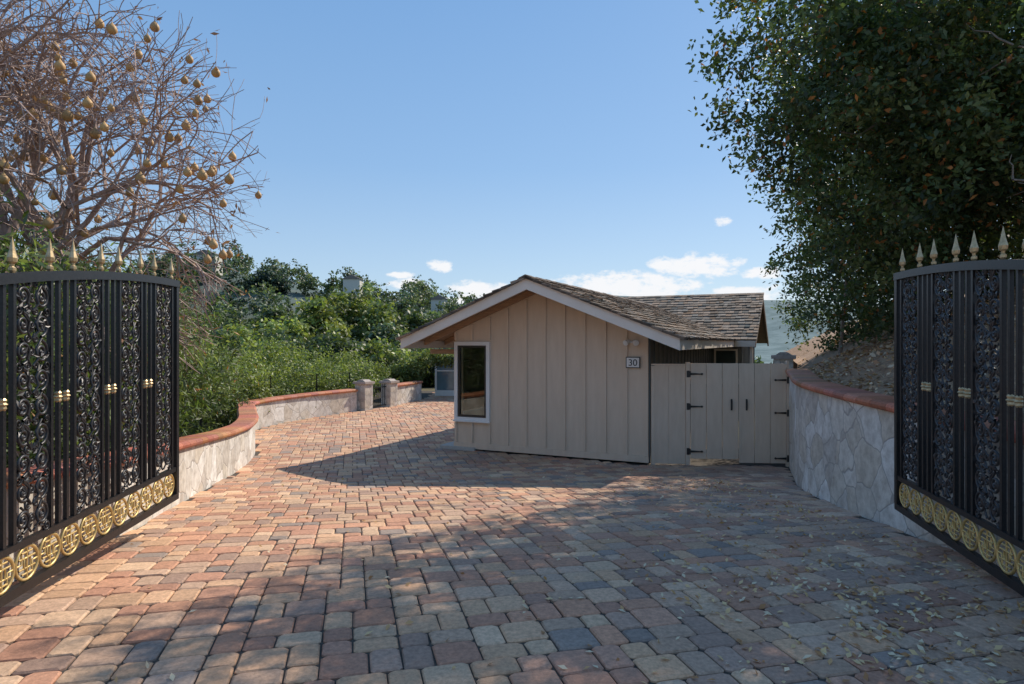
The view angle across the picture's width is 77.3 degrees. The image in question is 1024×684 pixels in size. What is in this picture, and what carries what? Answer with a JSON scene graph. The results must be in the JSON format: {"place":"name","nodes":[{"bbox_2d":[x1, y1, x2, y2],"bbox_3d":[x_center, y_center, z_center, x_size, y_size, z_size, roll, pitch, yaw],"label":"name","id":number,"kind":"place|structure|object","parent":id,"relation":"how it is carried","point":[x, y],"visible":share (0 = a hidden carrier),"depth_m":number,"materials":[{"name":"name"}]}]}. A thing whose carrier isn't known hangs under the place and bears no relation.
{"place":"outdoors","nodes":[
{"label":"outdoors","id":0,"kind":"place"},
{"bbox_2d":[24,271,888,455],"bbox_3d":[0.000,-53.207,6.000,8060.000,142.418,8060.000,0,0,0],"label":"ground","id":1,"kind":"structure","parent":0,"point":[778,338],"depth_m":514.81,"materials":[{"name":"green plant"}]},
{"bbox_2d":[0,237,179,607],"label":"wrought iron gate","id":2,"kind":"structure","parent":1,"relation":"on","point":[101,386],"depth_m":4.37,"materials":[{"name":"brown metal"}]},
{"bbox_2d":[0,184,259,467],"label":"oleander hedge","id":3,"kind":"object","parent":1,"relation":"on","point":[191,405],"visible":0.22,"depth_m":8.70,"materials":[{"name":"green plant"}]},
{"bbox_2d":[0,0,277,467],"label":"buckeye tree","id":4,"kind":"object","parent":1,"relation":"on","point":[35,103],"visible":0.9,"depth_m":7.19,"materials":[{"name":"brown plant"}]},
{"bbox_2d":[2,389,357,584],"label":"stone wall","id":5,"kind":"structure","parent":1,"relation":"on","point":[208,459],"depth_m":9.20,"materials":[{"name":"stone"}]},
{"bbox_2d":[163,291,217,339],"bbox_3d":[-18.686,0.919,35.733,8.405,8.137,6.705,0,0,-19],"label":"broadleaf tree","id":6,"kind":"object","parent":1,"relation":"on","point":[199,321],"depth_m":36.05,"materials":[{"name":"green plant"}]},
{"bbox_2d":[192,292,250,341],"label":"broadleaf tree","id":7,"kind":"object","parent":1,"relation":"on","point":[236,313],"visible":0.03,"depth_m":43.77,"materials":[{"name":"green plant"}]},
{"bbox_2d":[196,318,307,389],"bbox_3d":[-10.126,0.942,24.191,4.693,3.657,4.999,0,0,0],"label":"broadleaf tree","id":8,"kind":"object","parent":1,"relation":"on","point":[245,341],"visible":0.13,"depth_m":23.59,"materials":[{"name":"green plant"}]},
{"bbox_2d":[224,322,303,351],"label":"broadleaf tree","id":9,"kind":"object","parent":1,"relation":"on","point":[281,333],"visible":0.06,"depth_m":30.18,"materials":[{"name":"green plant"}]},
{"bbox_2d":[240,304,289,334],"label":"broadleaf tree","id":10,"kind":"object","parent":1,"relation":"on","point":[277,311],"visible":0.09,"depth_m":47.86,"materials":[{"name":"green plant"}]},
{"bbox_2d":[239,264,294,294],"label":"skyline tree","id":11,"kind":"object","parent":1,"relation":"on","point":[267,274],"visible":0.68,"depth_m":228.13,"materials":[{"name":"green plant"}]},
{"bbox_2d":[200,372,349,432],"bbox_3d":[-6.582,1.840,17.939,0.828,1.820,7.122,0,0,13],"label":"wire fence","id":12,"kind":"object","parent":1,"relation":"on","point":[201,419],"visible":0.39,"depth_m":19.03,"materials":[{"name":"black metal"}]},
{"bbox_2d":[184,336,394,428],"bbox_3d":[-7.871,1.294,21.595,5.608,3.060,12.286,0,0,13],"label":"clipped hedge","id":13,"kind":"object","parent":1,"relation":"on","point":[266,371],"visible":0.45,"depth_m":21.01,"materials":[{"name":"green plant"}]},
{"bbox_2d":[235,316,354,349],"bbox_3d":[-11.805,0.856,33.981,5.902,4.550,5.946,0,0,0],"label":"broadleaf tree","id":14,"kind":"object","parent":1,"relation":"on","point":[293,332],"visible":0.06,"depth_m":33.83,"materials":[{"name":"green plant"}]},
{"bbox_2d":[267,294,361,340],"bbox_3d":[-12.561,0.298,39.851,5.781,6.608,6.225,0,0,0],"label":"broadleaf tree","id":15,"kind":"object","parent":1,"relation":"on","point":[326,318],"visible":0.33,"depth_m":39.50,"materials":[{"name":"green plant"}]},
{"bbox_2d":[193,249,447,313],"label":"hillside houses","id":16,"kind":"structure","parent":1,"relation":"on","point":[351,282],"depth_m":237.00,"materials":[{"name":"paint"}]},
{"bbox_2d":[286,345,360,391],"bbox_3d":[-9.001,1.426,27.725,5.190,2.570,5.961,0,0,0],"label":"broadleaf tree","id":17,"kind":"object","parent":1,"relation":"on","point":[317,349],"visible":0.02,"depth_m":27.84,"materials":[{"name":"green plant"}]},
{"bbox_2d":[305,278,351,322],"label":"broadleaf tree","id":18,"kind":"object","parent":1,"relation":"on","point":[329,287],"visible":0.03,"depth_m":49.89,"materials":[{"name":"green plant"}]},
{"bbox_2d":[298,284,380,339],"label":"broadleaf tree","id":19,"kind":"object","parent":1,"relation":"on","point":[348,305],"visible":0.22,"depth_m":45.57,"materials":[{"name":"green plant"}]},
{"bbox_2d":[291,327,398,388],"bbox_3d":[-8.070,0.963,30.093,5.708,3.305,5.643,0,0,0],"label":"broadleaf tree","id":20,"kind":"object","parent":1,"relation":"on","point":[318,341],"visible":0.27,"depth_m":28.65,"materials":[{"name":"green plant"}]},
{"bbox_2d":[355,384,372,410],"bbox_3d":[-4.800,1.850,20.750,0.400,1.000,0.400,0,0,25],"label":"shaft","id":21,"kind":"object","parent":1,"relation":"on","point":[365,397],"visible":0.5,"depth_m":20.59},
{"bbox_2d":[353,379,374,383],"bbox_3d":[-4.800,1.284,20.750,0.500,0.128,0.500,0,0,25],"label":"capstone","id":22,"kind":"object","parent":21,"relation":"on","point":[365,381],"visible":1,"depth_m":20.60,"materials":[{"name":"stone"}]},
{"bbox_2d":[357,282,391,315],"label":"broadleaf tree","id":23,"kind":"object","parent":1,"relation":"on","point":[365,285],"visible":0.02,"depth_m":51.79,"materials":[{"name":"green plant"}]},
{"bbox_2d":[350,298,417,343],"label":"broadleaf tree","id":24,"kind":"object","parent":1,"relation":"on","point":[381,310],"visible":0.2,"depth_m":42.96,"materials":[{"name":"green plant"}]},
{"bbox_2d":[361,318,408,345],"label":"broadleaf tree","id":25,"kind":"object","parent":1,"relation":"on","point":[385,331],"visible":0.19,"depth_m":37.50,"materials":[{"name":"green plant"}]},
{"bbox_2d":[381,383,396,406],"bbox_3d":[-4.220,1.875,22.000,0.400,0.950,0.400,0,0,25],"label":"shaft","id":26,"kind":"object","parent":1,"relation":"on","point":[390,394],"visible":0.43,"depth_m":21.82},
{"bbox_2d":[373,384,385,406],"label":"iron garden gate","id":27,"kind":"structure","parent":26,"relation":"attached to","point":[382,386],"depth_m":21.65,"materials":[{"name":"black metal"}]},
{"bbox_2d":[379,379,399,382],"bbox_3d":[-4.220,1.334,22.000,0.500,0.128,0.500,0,0,25],"label":"capstone","id":28,"kind":"object","parent":26,"relation":"on","point":[390,381],"visible":1,"depth_m":21.85,"materials":[{"name":"stone"}]},
{"bbox_2d":[359,336,433,383],"bbox_3d":[-6.535,1.126,31.338,5.756,2.871,5.890,0,0,0],"label":"broadleaf tree","id":29,"kind":"object","parent":1,"relation":"on","point":[378,349],"visible":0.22,"depth_m":30.21,"materials":[{"name":"green plant"}]},
{"bbox_2d":[374,338,434,386],"bbox_3d":[-5.631,1.259,32.947,5.774,3.060,4.751,0,0,-36],"label":"broadleaf tree","id":30,"kind":"object","parent":1,"relation":"on","point":[426,378],"visible":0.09,"depth_m":32.09,"materials":[{"name":"green plant"}]},
{"bbox_2d":[38,239,771,447],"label":"distant trees","id":31,"kind":"object","parent":1,"relation":"on","point":[422,293],"visible":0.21,"depth_m":231.12,"materials":[{"name":"green plant"}]},
{"bbox_2d":[397,381,422,404],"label":"stone wall","id":32,"kind":"structure","parent":1,"relation":"on","point":[409,391],"depth_m":23.34,"materials":[{"name":"stone"}]},
{"bbox_2d":[387,342,434,386],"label":"broadleaf tree","id":33,"kind":"object","parent":1,"relation":"on","point":[431,383],"visible":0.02,"depth_m":32.79,"materials":[{"name":"green plant"}]},
{"bbox_2d":[388,304,435,383],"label":"broadleaf tree","id":34,"kind":"object","parent":1,"relation":"on","point":[417,318],"visible":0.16,"depth_m":46.02,"materials":[{"name":"green plant"}]},
{"bbox_2d":[425,310,445,318],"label":"broadleaf tree","id":35,"kind":"object","parent":1,"relation":"on","point":[434,313],"depth_m":55.80,"materials":[{"name":"green plant"}]},
{"bbox_2d":[710,344,754,417],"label":"wing walls","id":36,"kind":"structure","parent":1,"relation":"on","point":[730,356],"depth_m":18.57,"materials":[{"name":"wood"}]},
{"bbox_2d":[714,347,752,362],"bbox_3d":[6.382,1.150,18.273,1.229,2.040,0.325,0,0,52],"label":"wing window trim","id":37,"kind":"structure","parent":36,"relation":"attached to","point":[751,354],"depth_m":18.38,"materials":[{"name":"beige wood"}]},
{"bbox_2d":[774,359,792,368],"bbox_3d":[5.350,1.290,12.600,0.340,1.920,0.340,0,0,25],"label":"shaft","id":38,"kind":"object","parent":1,"relation":"on","point":[779,361],"visible":0.14,"depth_m":12.44,"materials":[{"name":"grey concrete"}]},
{"bbox_2d":[771,352,795,358],"bbox_3d":[5.350,0.264,12.600,0.440,0.128,0.440,0,0,25],"label":"capstone","id":39,"kind":"object","parent":38,"relation":"on","point":[783,355],"visible":1,"depth_m":12.43,"materials":[{"name":"stone"}]},
{"bbox_2d":[785,369,1023,577],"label":"stone wall","id":40,"kind":"structure","parent":1,"relation":"on","point":[841,446],"depth_m":6.86,"materials":[{"name":"stone"}]},
{"bbox_2d":[651,361,788,466],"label":"wooden side gate","id":41,"kind":"structure","parent":40,"relation":"attached to","point":[694,410],"depth_m":11.38,"materials":[{"name":"paint"}]},
{"bbox_2d":[893,227,1023,596],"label":"wrought iron gate","id":42,"kind":"structure","parent":1,"relation":"on","point":[929,283],"depth_m":4.43,"materials":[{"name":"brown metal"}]},
{"bbox_2d":[0,391,1023,683],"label":"paver driveway","id":43,"kind":"structure","parent":0,"point":[574,524],"depth_m":4.22,"materials":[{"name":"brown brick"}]},
{"bbox_2d":[435,348,453,395],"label":"glazed sunroom","id":44,"kind":"structure","parent":43,"relation":"on","point":[444,381],"depth_m":26.14,"materials":[{"name":"white glass"}]},
{"bbox_2d":[390,348,453,381],"bbox_3d":[-3.254,0.836,24.905,2.964,1.592,1.409,0,0,0],"label":"climbing vine","id":45,"kind":"object","parent":44,"relation":"attached to","point":[406,369],"visible":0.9,"depth_m":24.80,"materials":[{"name":"green plant"}]},
{"bbox_2d":[440,441,474,450],"bbox_3d":[-0.977,2.170,13.384,0.800,0.080,0.700,0,0,25],"label":"concrete step","id":46,"kind":"object","parent":43,"relation":"on","point":[449,445],"visible":0.75,"depth_m":13.10,"materials":[{"name":"grey concrete"}]},
{"bbox_2d":[58,458,1023,683],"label":"fallen leaves","id":47,"kind":"object","parent":43,"relation":"on","point":[848,655],"visible":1,"depth_m":3.83,"materials":[{"name":"brown plant"}]},
{"bbox_2d":[454,293,648,462],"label":"gable wall","id":48,"kind":"structure","parent":43,"relation":"on","point":[565,381],"depth_m":12.22,"materials":[{"name":"beige paint"}]},
{"bbox_2d":[453,342,489,422],"bbox_3d":[-0.818,0.810,12.992,0.840,1.630,0.073,0,0,25],"label":"window trim","id":49,"kind":"structure","parent":48,"relation":"attached to","point":[471,419],"depth_m":12.97,"materials":[{"name":"white wood"}]},
{"bbox_2d":[458,346,485,417],"bbox_3d":[-0.802,0.800,13.025,0.650,1.450,0.065,0,0,25],"label":"window sash","id":50,"kind":"object","parent":49,"relation":"in","point":[459,386],"depth_m":13.07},
{"bbox_2d":[460,345,485,413],"bbox_3d":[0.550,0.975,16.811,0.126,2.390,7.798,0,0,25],"label":"window frame","id":51,"kind":"object","parent":48,"relation":"in","point":[462,411],"visible":0.03,"depth_m":13.28,"materials":[{"name":"paint"}]},
{"bbox_2d":[463,348,483,410],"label":"window panes","id":52,"kind":"object","parent":51,"relation":"in","point":[473,378],"visible":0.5,"depth_m":13.86,"materials":[{"name":"black glass"}]},
{"bbox_2d":[420,290,528,340],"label":"roof deck","id":53,"kind":"structure","parent":48,"relation":"on","point":[446,337],"depth_m":12.85,"materials":[{"name":"brown wood"}]},
{"bbox_2d":[396,277,527,339],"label":"shakes","id":54,"kind":"object","parent":53,"relation":"on","point":[461,307],"visible":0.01,"depth_m":12.04,"materials":[{"name":"brown wood"}]},
{"bbox_2d":[424,291,535,353],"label":"rafters","id":55,"kind":"object","parent":53,"relation":"attached to","point":[510,302],"visible":0.06,"depth_m":12.88,"materials":[{"name":"brown wood"}]},
{"bbox_2d":[400,279,679,349],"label":"barge boards","id":56,"kind":"object","parent":53,"relation":"attached to","point":[564,299],"visible":1,"depth_m":11.40,"materials":[{"name":"paint"}]},
{"bbox_2d":[403,339,733,349],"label":"eave fascia","id":57,"kind":"structure","parent":53,"relation":"attached to","point":[692,344],"depth_m":13.35,"materials":[{"name":"paint"}]},
{"bbox_2d":[524,277,736,340],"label":"shakes","id":58,"kind":"object","parent":53,"relation":"on","point":[666,322],"visible":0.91,"depth_m":12.77,"materials":[{"name":"brown wood"}]},
{"bbox_2d":[518,274,656,306],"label":"ridge caps","id":59,"kind":"object","parent":58,"relation":"on","point":[531,277],"visible":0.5,"depth_m":13.68,"materials":[{"name":"brown wood"}]},
{"bbox_2d":[734,306,766,343],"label":"wing deck","id":60,"kind":"structure","parent":53,"relation":"on","point":[761,337],"depth_m":22.32,"materials":[{"name":"brown wood"}]},
{"bbox_2d":[623,292,763,340],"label":"wing shakes","id":61,"kind":"object","parent":60,"relation":"on","point":[737,316],"visible":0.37,"depth_m":19.72,"materials":[{"name":"wood"}]},
{"bbox_2d":[735,341,754,346],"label":"wing fascia","id":62,"kind":"structure","parent":60,"relation":"attached to","point":[744,343],"depth_m":17.63,"materials":[{"name":"white wood"}]},
{"bbox_2d":[755,297,768,346],"bbox_3d":[7.940,-0.685,20.290,0.045,1.670,6.050,0,0,25],"label":"wing barge","id":63,"kind":"object","parent":60,"relation":"attached to","point":[764,313],"visible":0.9,"depth_m":21.38},
{"bbox_2d":[623,339,638,345],"bbox_3d":[2.131,0.012,11.516,0.243,0.119,0.243,0,0,-12],"label":"flood light","id":64,"kind":"object","parent":48,"relation":"attached to","point":[635,342],"visible":1,"depth_m":11.49,"materials":[{"name":"white paint"}]},
{"bbox_2d":[626,357,639,367],"bbox_3d":[2.191,0.370,11.589,0.260,0.200,0.020,0,0,25],"label":"number plate border","id":65,"kind":"object","parent":48,"relation":"attached to","point":[632,357],"visible":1,"depth_m":11.58,"materials":[{"name":"black metal"}]},
{"bbox_2d":[627,358,638,366],"bbox_3d":[2.186,0.370,11.576,0.230,0.170,0.005,0,0,25],"label":"number plate","id":66,"kind":"object","parent":48,"relation":"attached to","point":[629,361],"visible":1,"depth_m":11.58,"materials":[{"name":"white paint"}]},
{"bbox_2d":[649,338,709,461],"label":"grey side wall","id":67,"kind":"structure","parent":43,"relation":"on","point":[660,353],"depth_m":12.98,"materials":[{"name":"paint"}]},
{"bbox_2d":[0,0,1023,303],"label":"sky","id":68,"kind":"structure","parent":0,"point":[465,146],"materials":[{"name":"blue"}]},
{"bbox_2d":[773,289,1023,421],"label":"hillside bank","id":69,"kind":"structure","parent":0,"point":[810,355],"depth_m":8.46,"materials":[{"name":"brown soil"}]},
{"bbox_2d":[838,280,847,355],"bbox_3d":[5.780,-0.274,11.201,0.188,1.654,0.082,0,0,0],"label":"wooden stake","id":70,"kind":"object","parent":69,"relation":"on","point":[840,350],"visible":0.5,"depth_m":11.18,"materials":[{"name":"wood"}]},
{"bbox_2d":[685,0,1023,346],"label":"evergreen oak tree","id":71,"kind":"object","parent":69,"relation":"on","point":[923,100],"visible":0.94,"depth_m":8.12,"materials":[{"name":"green plant"}]},
{"bbox_2d":[771,218,1023,355],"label":"bank shrub","id":72,"kind":"object","parent":69,"relation":"on","point":[828,342],"visible":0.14,"depth_m":12.93,"materials":[{"name":"green plant"}]},
{"bbox_2d":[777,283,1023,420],"bbox_3d":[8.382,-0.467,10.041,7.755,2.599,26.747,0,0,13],"label":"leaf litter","id":73,"kind":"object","parent":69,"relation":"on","point":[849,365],"visible":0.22,"depth_m":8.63,"materials":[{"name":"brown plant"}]},
{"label":"interior floor","id":74,"kind":"structure","parent":0,"visible":0},
{"bbox_2d":[463,408,483,417],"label":"interior wall","id":75,"kind":"structure","parent":74,"relation":"on","point":[480,411],"depth_m":13.77,"materials":[{"name":"white paint"}]}
]}

